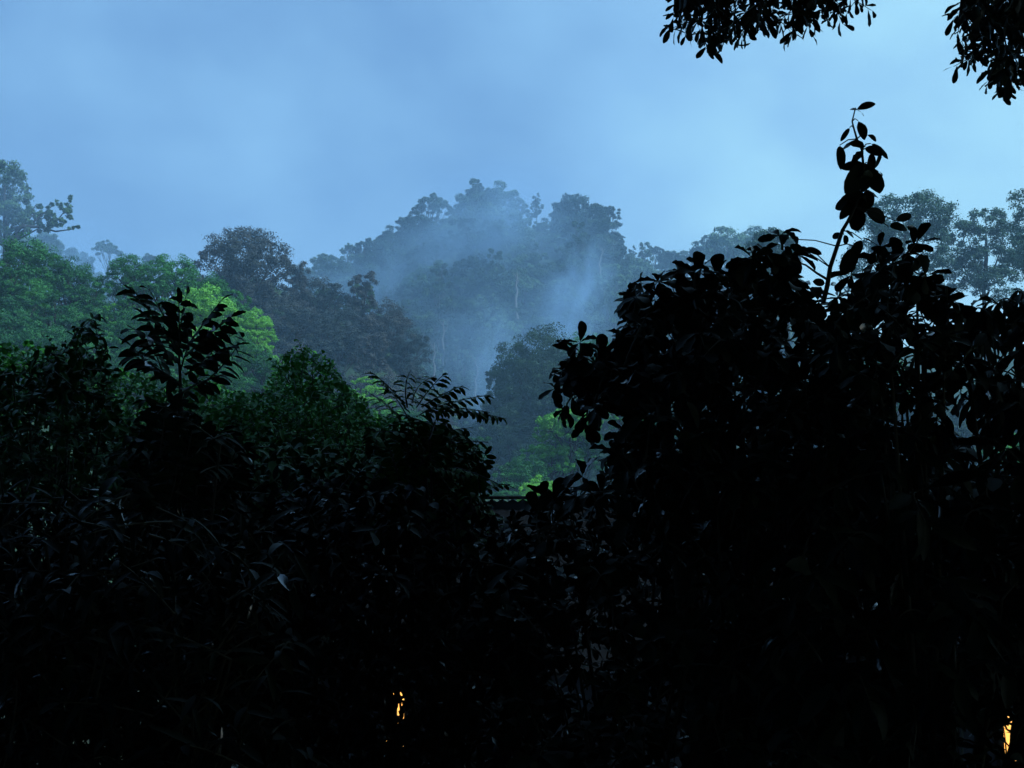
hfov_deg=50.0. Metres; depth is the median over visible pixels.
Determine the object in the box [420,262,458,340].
forest tree
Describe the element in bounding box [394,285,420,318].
forest tree
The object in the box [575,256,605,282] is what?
forest tree
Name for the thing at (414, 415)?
green tree
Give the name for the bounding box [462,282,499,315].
forest tree
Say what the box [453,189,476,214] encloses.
forest tree
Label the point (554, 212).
forest tree
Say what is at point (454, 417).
forest tree
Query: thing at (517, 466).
green tree
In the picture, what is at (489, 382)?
forest tree
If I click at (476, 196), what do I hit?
forest tree
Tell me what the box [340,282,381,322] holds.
forest tree
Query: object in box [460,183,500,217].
forest tree
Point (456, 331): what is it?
forest tree
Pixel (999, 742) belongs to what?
window
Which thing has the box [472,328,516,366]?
forest tree
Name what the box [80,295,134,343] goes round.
green tree
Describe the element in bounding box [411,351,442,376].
forest tree
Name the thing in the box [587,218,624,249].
forest tree
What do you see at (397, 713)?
window
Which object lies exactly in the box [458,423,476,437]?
forest tree
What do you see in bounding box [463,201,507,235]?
forest tree
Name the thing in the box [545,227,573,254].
forest tree
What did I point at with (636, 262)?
forest tree
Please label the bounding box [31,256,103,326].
green tree
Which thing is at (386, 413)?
bright green tree
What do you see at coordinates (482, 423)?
forest tree
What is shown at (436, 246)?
forest tree
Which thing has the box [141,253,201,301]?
green tree
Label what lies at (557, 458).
bright green tree
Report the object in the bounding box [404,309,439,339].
forest tree
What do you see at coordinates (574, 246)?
forest tree
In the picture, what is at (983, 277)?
airy tree
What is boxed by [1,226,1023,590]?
hills
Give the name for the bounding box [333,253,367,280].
forest tree
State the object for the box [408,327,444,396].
forest tree
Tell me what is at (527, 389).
dark teal tree
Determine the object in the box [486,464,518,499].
dark teal tree
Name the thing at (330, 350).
brownish tree
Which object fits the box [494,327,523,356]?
forest tree
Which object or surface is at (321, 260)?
forest tree
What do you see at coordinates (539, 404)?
dark teal tree
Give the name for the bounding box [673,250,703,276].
forest tree
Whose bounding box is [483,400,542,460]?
dark teal tree
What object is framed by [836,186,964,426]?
airy tree
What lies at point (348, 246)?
forest tree
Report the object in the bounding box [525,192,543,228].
forest tree
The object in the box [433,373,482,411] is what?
forest tree
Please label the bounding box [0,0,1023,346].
sky
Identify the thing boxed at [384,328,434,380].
brownish tree
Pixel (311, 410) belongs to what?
green tree
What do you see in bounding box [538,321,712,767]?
broad leaf sapling
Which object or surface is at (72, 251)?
forest tree
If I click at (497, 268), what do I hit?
forest tree
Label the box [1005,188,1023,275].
airy tree
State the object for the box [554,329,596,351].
forest tree
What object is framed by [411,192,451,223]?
forest tree
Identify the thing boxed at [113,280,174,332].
green tree
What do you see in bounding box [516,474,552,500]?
bright green tree
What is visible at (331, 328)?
brownish tree
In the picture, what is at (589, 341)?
green tree
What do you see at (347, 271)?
forest tree
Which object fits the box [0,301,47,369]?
green tree
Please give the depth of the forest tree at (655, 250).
250.12 m
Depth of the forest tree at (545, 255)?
212.80 m
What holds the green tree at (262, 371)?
on the hills
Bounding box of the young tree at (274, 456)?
[94,417,457,767]
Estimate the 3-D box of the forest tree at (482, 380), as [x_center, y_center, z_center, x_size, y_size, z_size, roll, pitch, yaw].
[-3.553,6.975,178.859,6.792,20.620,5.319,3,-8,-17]
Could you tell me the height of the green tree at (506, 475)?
7.052 m
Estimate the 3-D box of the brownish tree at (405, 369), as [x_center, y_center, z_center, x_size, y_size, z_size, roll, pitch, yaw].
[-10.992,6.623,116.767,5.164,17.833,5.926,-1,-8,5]
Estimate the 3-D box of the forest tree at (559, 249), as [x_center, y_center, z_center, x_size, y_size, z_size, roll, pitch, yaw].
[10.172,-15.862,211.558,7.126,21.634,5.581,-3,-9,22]
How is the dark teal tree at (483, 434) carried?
on the ground
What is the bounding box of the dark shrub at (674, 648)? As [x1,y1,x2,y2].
[462,437,819,767]
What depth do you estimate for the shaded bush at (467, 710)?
5.37 m
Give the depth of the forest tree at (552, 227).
233.18 m
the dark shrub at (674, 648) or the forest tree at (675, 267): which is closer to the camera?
the dark shrub at (674, 648)
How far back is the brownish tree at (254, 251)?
119.68 m
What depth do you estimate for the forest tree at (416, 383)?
142.00 m
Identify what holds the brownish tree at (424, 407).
on the ground
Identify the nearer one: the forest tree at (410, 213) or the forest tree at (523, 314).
the forest tree at (523, 314)
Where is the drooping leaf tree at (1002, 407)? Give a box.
[949,288,1023,757]
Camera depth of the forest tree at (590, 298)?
202.11 m
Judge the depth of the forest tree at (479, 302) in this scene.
196.75 m
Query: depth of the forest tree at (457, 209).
232.76 m
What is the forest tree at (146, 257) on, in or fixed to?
on the hills
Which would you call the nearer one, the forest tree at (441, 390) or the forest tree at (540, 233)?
the forest tree at (441, 390)
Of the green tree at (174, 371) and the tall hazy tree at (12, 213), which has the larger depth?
the tall hazy tree at (12, 213)
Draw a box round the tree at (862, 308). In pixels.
[758,101,990,767]
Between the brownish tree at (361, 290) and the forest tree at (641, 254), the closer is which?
the brownish tree at (361, 290)
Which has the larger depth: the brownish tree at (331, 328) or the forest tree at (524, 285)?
the forest tree at (524, 285)
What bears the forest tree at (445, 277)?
on the hills
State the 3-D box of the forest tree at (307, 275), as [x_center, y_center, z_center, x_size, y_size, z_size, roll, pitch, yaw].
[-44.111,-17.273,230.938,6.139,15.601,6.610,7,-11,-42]
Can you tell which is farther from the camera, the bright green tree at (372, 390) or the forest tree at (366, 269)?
the forest tree at (366, 269)
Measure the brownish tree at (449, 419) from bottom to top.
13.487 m
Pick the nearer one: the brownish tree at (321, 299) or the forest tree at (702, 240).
the brownish tree at (321, 299)
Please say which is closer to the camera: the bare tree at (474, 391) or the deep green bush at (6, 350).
the deep green bush at (6, 350)
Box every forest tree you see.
[0,234,31,262]
[27,232,61,264]
[48,243,82,269]
[72,251,95,274]
[88,271,108,293]
[90,240,122,272]
[106,278,125,309]
[141,253,156,267]
[286,267,319,292]
[309,253,337,280]
[314,288,336,311]
[317,260,345,287]
[331,266,362,291]
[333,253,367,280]
[334,277,359,304]
[339,243,354,265]
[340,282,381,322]
[349,237,383,260]
[354,250,390,275]
[356,263,385,293]
[372,284,395,339]
[374,307,410,339]
[377,224,407,250]
[378,269,407,298]
[389,299,422,340]
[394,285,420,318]
[395,217,416,237]
[396,329,436,358]
[397,246,439,279]
[398,264,446,305]
[399,213,437,246]
[403,210,417,235]
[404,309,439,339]
[406,364,423,387]
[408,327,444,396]
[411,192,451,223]
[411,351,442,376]
[414,236,452,275]
[417,357,450,398]
[419,292,459,319]
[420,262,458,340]
[421,217,449,241]
[424,260,453,292]
[424,319,463,362]
[425,388,445,402]
[427,388,463,429]
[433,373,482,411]
[436,318,463,346]
[436,339,481,400]
[439,217,485,267]
[445,214,468,232]
[446,205,465,220]
[446,253,491,296]
[448,349,484,376]
[448,388,479,430]
[452,268,478,301]
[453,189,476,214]
[453,230,500,268]
[456,411,482,437]
[457,370,497,409]
[458,294,505,339]
[458,311,507,355]
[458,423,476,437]
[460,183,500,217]
[461,364,483,376]
[462,178,489,231]
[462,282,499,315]
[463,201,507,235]
[466,234,500,262]
[466,266,507,310]
[470,343,499,365]
[470,420,490,434]
[470,421,500,443]
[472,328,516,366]
[476,364,495,407]
[478,220,499,261]
[478,248,518,307]
[479,281,520,309]
[479,357,512,387]
[480,313,523,350]
[480,398,516,426]
[484,180,520,215]
[484,212,535,260]
[485,367,519,389]
[488,231,540,269]
[488,243,539,281]
[493,266,543,323]
[494,302,534,337]
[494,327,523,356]
[504,209,531,230]
[507,197,530,216]
[519,263,563,296]
[520,242,542,278]
[521,298,557,329]
[521,331,549,357]
[522,282,547,332]
[522,314,566,335]
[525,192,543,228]
[528,221,549,253]
[528,279,578,331]
[530,253,548,292]
[535,218,556,243]
[536,312,563,353]
[543,257,594,297]
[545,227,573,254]
[546,292,594,335]
[548,208,574,234]
[549,193,604,244]
[553,211,595,249]
[553,247,572,276]
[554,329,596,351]
[558,308,606,336]
[560,233,589,254]
[562,221,599,286]
[564,282,598,308]
[567,286,599,317]
[573,278,602,299]
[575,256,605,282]
[581,234,615,265]
[584,205,611,232]
[584,262,634,309]
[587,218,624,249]
[587,323,606,334]
[588,245,629,286]
[591,275,626,337]
[598,329,614,348]
[604,206,620,230]
[604,301,621,327]
[609,243,637,278]
[614,258,657,291]
[615,270,659,290]
[621,253,635,268]
[628,246,639,264]
[635,241,653,274]
[648,246,663,269]
[654,250,679,273]
[657,266,676,298]
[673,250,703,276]
[688,241,712,262]
[696,264,723,288]
[699,233,719,256]
[702,226,751,282]
[740,225,761,256]
[789,327,809,373]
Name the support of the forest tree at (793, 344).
on the hills
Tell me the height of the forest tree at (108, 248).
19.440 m
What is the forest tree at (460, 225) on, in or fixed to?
on the hills
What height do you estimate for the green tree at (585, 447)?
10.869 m
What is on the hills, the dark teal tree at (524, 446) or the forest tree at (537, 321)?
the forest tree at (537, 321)
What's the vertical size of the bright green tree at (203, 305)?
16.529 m
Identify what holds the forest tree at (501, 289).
on the hills
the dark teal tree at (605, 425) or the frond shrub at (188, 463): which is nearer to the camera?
the frond shrub at (188, 463)
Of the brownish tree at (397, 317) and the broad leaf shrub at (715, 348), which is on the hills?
the brownish tree at (397, 317)
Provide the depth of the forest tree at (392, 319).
196.41 m
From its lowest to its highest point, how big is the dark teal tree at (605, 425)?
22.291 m
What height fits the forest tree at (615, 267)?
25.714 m
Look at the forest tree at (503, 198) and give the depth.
237.32 m
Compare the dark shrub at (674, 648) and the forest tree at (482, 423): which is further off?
the forest tree at (482, 423)
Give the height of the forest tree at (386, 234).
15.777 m
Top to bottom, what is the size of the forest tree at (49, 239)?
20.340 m
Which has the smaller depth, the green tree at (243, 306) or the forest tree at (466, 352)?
the green tree at (243, 306)
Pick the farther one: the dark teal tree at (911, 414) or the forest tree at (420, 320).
the forest tree at (420, 320)
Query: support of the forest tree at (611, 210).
on the hills
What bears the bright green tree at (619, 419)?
on the hills
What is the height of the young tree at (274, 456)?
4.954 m
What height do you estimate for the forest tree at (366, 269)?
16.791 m
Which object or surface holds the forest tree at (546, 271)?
on the hills
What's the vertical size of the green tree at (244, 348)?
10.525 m
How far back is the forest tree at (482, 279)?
200.77 m
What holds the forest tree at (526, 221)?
on the hills
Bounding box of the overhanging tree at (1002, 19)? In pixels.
[659,0,1023,104]
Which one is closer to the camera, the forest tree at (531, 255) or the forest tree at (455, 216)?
the forest tree at (531, 255)
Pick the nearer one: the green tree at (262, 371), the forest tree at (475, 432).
the green tree at (262, 371)
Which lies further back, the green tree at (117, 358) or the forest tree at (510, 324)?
the forest tree at (510, 324)
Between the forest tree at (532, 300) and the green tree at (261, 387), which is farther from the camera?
the forest tree at (532, 300)
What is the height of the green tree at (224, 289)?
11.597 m
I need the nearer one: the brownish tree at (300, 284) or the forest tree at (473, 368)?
the brownish tree at (300, 284)
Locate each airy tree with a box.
[743,227,802,461]
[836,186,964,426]
[933,207,1023,398]
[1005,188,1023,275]
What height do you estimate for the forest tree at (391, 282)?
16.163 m
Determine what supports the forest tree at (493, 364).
on the hills
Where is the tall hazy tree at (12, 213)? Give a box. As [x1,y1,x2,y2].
[0,159,80,298]
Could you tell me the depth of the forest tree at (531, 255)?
212.60 m
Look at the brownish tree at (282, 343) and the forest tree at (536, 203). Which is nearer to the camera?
the brownish tree at (282, 343)
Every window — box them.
[381,686,407,736]
[996,716,1011,767]
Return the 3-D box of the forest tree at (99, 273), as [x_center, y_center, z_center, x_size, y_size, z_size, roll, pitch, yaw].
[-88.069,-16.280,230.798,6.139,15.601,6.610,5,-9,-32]
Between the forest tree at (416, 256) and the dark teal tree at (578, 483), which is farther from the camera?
the forest tree at (416, 256)
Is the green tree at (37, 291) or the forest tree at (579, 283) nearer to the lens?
the green tree at (37, 291)
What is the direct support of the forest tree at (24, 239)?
on the hills
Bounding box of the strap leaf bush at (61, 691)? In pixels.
[0,477,332,767]
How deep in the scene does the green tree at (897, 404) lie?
70.86 m
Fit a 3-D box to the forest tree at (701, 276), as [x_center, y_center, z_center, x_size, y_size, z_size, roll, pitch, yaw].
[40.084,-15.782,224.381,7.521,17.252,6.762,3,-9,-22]
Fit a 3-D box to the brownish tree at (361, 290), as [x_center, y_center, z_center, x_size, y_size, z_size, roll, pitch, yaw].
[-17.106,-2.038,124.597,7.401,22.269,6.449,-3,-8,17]
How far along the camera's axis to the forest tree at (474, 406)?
173.47 m
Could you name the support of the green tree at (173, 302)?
on the hills
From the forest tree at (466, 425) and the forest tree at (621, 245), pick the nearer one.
the forest tree at (466, 425)
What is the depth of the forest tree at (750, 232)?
250.53 m
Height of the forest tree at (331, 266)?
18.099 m
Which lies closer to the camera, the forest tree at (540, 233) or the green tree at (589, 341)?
the green tree at (589, 341)
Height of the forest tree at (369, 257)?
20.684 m
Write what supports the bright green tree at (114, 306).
on the hills
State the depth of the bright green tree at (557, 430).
71.98 m
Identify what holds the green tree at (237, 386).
on the hills
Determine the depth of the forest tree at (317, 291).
142.38 m
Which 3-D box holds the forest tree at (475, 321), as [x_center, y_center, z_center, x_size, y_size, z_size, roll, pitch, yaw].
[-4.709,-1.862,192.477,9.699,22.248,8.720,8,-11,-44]
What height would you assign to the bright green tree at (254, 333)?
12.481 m
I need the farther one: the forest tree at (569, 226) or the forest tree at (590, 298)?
the forest tree at (569, 226)
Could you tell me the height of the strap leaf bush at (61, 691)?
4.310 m
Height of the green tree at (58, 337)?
11.417 m
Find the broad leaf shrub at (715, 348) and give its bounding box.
[589,228,886,767]
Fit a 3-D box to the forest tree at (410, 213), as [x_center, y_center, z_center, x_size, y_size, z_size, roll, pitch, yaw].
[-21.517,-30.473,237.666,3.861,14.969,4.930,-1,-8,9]
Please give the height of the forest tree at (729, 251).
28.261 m
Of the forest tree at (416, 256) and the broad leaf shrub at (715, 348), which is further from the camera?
the forest tree at (416, 256)
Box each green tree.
[0,231,74,304]
[0,268,33,324]
[0,277,62,334]
[0,291,8,327]
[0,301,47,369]
[0,329,22,376]
[10,320,83,378]
[27,290,77,351]
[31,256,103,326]
[51,303,111,357]
[61,282,121,357]
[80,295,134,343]
[82,329,122,405]
[97,253,159,305]
[97,303,135,337]
[103,346,172,415]
[107,308,168,358]
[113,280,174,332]
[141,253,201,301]
[151,332,219,390]
[160,297,197,357]
[163,282,244,343]
[171,271,230,317]
[190,358,253,406]
[197,293,244,323]
[214,323,262,380]
[225,289,255,341]
[233,328,278,383]
[235,306,277,378]
[239,350,285,400]
[259,371,301,435]
[284,386,331,425]
[351,376,391,430]
[369,398,400,421]
[386,405,428,427]
[468,436,494,462]
[487,472,522,500]
[498,455,551,501]
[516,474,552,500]
[520,440,586,481]
[532,408,603,489]
[554,331,613,362]
[556,431,610,494]
[603,412,623,431]
[849,361,909,411]
[981,433,1019,470]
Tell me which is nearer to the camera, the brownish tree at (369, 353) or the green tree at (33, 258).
the green tree at (33, 258)
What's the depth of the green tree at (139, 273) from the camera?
73.24 m
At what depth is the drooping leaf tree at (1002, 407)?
5.12 m
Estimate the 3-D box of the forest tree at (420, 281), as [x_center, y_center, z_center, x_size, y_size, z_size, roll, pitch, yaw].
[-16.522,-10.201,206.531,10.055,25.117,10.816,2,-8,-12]
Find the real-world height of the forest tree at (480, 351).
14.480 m
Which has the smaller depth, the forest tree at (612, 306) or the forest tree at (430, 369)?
the forest tree at (430, 369)
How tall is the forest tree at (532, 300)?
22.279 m
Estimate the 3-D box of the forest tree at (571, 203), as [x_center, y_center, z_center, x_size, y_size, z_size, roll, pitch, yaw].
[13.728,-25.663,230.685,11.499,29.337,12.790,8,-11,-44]
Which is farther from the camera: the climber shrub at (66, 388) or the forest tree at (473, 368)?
the forest tree at (473, 368)
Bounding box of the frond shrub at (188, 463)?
[103,285,260,741]
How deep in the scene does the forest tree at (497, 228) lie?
215.10 m
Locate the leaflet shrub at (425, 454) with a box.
[355,370,514,765]
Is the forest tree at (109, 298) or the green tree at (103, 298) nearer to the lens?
the green tree at (103, 298)
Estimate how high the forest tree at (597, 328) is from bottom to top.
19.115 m
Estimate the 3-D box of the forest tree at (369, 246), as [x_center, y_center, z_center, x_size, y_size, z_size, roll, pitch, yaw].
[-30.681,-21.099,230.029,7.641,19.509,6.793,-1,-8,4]
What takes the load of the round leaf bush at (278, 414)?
on the ground
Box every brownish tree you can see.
[191,225,298,315]
[244,279,279,343]
[247,297,324,362]
[247,340,318,391]
[277,261,317,335]
[295,276,354,338]
[302,304,371,373]
[307,336,348,392]
[324,372,378,426]
[331,271,387,344]
[348,330,401,406]
[353,367,415,440]
[355,297,416,367]
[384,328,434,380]
[395,363,431,414]
[406,406,427,420]
[423,395,458,428]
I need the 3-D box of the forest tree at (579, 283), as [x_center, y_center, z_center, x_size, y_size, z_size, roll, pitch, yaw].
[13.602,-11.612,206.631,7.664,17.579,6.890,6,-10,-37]
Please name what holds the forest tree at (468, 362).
on the hills
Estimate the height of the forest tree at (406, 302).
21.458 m
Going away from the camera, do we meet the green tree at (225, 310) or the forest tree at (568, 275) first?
the green tree at (225, 310)
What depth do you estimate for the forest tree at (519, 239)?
214.98 m
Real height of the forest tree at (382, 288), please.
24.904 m
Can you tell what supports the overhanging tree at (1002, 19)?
on the ground
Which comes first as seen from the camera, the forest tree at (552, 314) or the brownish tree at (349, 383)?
the brownish tree at (349, 383)
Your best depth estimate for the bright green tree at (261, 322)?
72.57 m
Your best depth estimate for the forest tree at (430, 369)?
181.84 m
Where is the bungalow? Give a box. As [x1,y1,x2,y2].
[172,496,780,767]
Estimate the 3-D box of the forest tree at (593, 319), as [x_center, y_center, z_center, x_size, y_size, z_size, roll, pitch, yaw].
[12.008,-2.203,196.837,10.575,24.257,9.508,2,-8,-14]
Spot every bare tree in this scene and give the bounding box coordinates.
[430,342,438,383]
[439,319,447,365]
[471,354,481,397]
[513,272,519,319]
[598,243,604,274]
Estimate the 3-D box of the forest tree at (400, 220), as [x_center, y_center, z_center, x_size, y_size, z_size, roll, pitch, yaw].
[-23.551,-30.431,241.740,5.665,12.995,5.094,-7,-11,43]
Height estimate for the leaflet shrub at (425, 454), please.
5.013 m
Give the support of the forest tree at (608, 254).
on the hills
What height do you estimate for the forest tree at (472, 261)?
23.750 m
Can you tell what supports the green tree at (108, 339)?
on the hills
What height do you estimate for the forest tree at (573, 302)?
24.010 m
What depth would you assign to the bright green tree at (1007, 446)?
73.05 m
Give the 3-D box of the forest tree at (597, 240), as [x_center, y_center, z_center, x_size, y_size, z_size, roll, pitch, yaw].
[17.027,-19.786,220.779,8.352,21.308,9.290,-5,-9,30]
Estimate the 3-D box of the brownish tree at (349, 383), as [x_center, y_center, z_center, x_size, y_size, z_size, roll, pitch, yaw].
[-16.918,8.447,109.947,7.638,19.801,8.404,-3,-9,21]
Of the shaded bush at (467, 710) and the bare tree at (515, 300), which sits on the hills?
the bare tree at (515, 300)
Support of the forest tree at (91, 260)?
on the hills
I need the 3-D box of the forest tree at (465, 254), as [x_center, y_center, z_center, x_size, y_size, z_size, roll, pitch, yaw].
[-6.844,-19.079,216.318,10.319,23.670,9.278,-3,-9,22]
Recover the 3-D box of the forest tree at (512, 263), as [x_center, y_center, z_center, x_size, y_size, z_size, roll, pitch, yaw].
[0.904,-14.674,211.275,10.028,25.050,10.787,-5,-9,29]
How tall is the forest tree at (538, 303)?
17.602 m
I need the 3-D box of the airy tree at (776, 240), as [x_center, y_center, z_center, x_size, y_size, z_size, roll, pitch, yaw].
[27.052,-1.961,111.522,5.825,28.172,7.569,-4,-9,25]
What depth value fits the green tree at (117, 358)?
59.20 m
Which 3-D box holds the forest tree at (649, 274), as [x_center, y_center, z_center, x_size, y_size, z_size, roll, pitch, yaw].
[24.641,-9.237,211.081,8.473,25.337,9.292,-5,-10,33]
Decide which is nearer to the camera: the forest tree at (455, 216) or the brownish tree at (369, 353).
the brownish tree at (369, 353)
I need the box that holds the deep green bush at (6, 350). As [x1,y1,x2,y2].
[0,339,261,743]
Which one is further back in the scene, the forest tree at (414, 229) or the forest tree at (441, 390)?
the forest tree at (414, 229)
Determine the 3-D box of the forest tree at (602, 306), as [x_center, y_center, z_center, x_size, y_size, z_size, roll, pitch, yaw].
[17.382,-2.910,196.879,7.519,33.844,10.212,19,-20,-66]
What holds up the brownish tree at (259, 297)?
on the hills
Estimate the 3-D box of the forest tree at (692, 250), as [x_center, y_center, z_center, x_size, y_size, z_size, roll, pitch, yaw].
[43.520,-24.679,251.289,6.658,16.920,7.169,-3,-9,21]
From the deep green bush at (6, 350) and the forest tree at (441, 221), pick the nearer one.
the deep green bush at (6, 350)
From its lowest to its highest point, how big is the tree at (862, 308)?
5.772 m
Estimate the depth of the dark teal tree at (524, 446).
104.21 m
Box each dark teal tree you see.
[479,431,506,493]
[482,374,514,425]
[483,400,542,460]
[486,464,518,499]
[489,322,589,432]
[508,428,577,499]
[526,366,603,445]
[549,449,613,495]
[575,409,620,485]
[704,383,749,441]
[885,387,953,425]
[946,394,991,468]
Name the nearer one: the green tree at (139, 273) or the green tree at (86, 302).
the green tree at (86, 302)
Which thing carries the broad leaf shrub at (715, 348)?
on the ground
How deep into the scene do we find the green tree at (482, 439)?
73.26 m
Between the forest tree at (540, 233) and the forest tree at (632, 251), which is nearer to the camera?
the forest tree at (540, 233)
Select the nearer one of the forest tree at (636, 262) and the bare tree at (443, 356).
the bare tree at (443, 356)
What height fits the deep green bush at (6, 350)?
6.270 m
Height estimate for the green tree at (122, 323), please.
10.882 m
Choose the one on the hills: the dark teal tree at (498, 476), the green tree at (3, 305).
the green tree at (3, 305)
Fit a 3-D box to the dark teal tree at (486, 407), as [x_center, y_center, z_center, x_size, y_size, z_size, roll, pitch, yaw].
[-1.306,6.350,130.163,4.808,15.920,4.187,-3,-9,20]
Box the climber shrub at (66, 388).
[0,313,140,591]
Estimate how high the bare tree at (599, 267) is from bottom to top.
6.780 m
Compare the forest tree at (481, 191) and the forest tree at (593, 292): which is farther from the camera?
the forest tree at (481, 191)
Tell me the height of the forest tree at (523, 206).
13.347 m
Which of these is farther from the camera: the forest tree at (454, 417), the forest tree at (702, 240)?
the forest tree at (702, 240)
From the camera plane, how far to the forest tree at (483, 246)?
215.81 m
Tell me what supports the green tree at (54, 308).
on the hills
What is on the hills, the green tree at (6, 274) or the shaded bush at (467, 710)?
the green tree at (6, 274)
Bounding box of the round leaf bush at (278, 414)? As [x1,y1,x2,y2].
[201,339,415,764]
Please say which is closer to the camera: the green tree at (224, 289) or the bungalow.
the bungalow
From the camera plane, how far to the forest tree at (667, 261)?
237.66 m
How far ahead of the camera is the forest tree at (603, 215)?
233.97 m
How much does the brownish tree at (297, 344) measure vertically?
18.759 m
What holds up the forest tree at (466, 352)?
on the hills
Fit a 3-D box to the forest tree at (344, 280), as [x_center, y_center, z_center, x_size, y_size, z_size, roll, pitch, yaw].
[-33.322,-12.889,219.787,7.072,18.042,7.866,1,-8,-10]
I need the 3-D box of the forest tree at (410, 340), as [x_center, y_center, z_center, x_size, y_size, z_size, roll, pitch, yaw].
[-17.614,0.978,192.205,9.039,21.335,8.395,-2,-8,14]
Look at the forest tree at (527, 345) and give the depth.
192.02 m
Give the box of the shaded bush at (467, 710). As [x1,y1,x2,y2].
[233,464,561,767]
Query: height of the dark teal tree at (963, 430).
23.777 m
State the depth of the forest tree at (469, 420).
172.69 m
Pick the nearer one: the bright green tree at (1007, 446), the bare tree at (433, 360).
the bright green tree at (1007, 446)
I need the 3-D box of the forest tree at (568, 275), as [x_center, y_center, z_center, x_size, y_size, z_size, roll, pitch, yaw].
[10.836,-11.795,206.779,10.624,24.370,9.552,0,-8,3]
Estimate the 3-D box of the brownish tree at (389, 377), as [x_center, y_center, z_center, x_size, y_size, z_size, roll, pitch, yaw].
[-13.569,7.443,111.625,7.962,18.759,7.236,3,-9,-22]
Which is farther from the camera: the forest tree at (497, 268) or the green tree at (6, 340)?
the forest tree at (497, 268)
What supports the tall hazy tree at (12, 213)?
on the hills
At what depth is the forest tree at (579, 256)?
207.30 m
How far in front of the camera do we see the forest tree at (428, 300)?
200.43 m
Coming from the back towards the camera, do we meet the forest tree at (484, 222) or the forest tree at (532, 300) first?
the forest tree at (484, 222)
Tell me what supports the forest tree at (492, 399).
on the hills
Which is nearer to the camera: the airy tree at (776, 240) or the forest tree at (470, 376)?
the airy tree at (776, 240)
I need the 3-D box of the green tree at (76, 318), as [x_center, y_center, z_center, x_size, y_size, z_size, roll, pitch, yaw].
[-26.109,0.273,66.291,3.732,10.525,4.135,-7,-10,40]
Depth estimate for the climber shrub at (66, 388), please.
7.04 m
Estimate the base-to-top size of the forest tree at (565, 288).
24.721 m
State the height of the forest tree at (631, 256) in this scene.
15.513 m
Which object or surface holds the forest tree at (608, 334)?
on the hills
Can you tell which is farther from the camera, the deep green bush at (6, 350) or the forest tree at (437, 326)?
the forest tree at (437, 326)

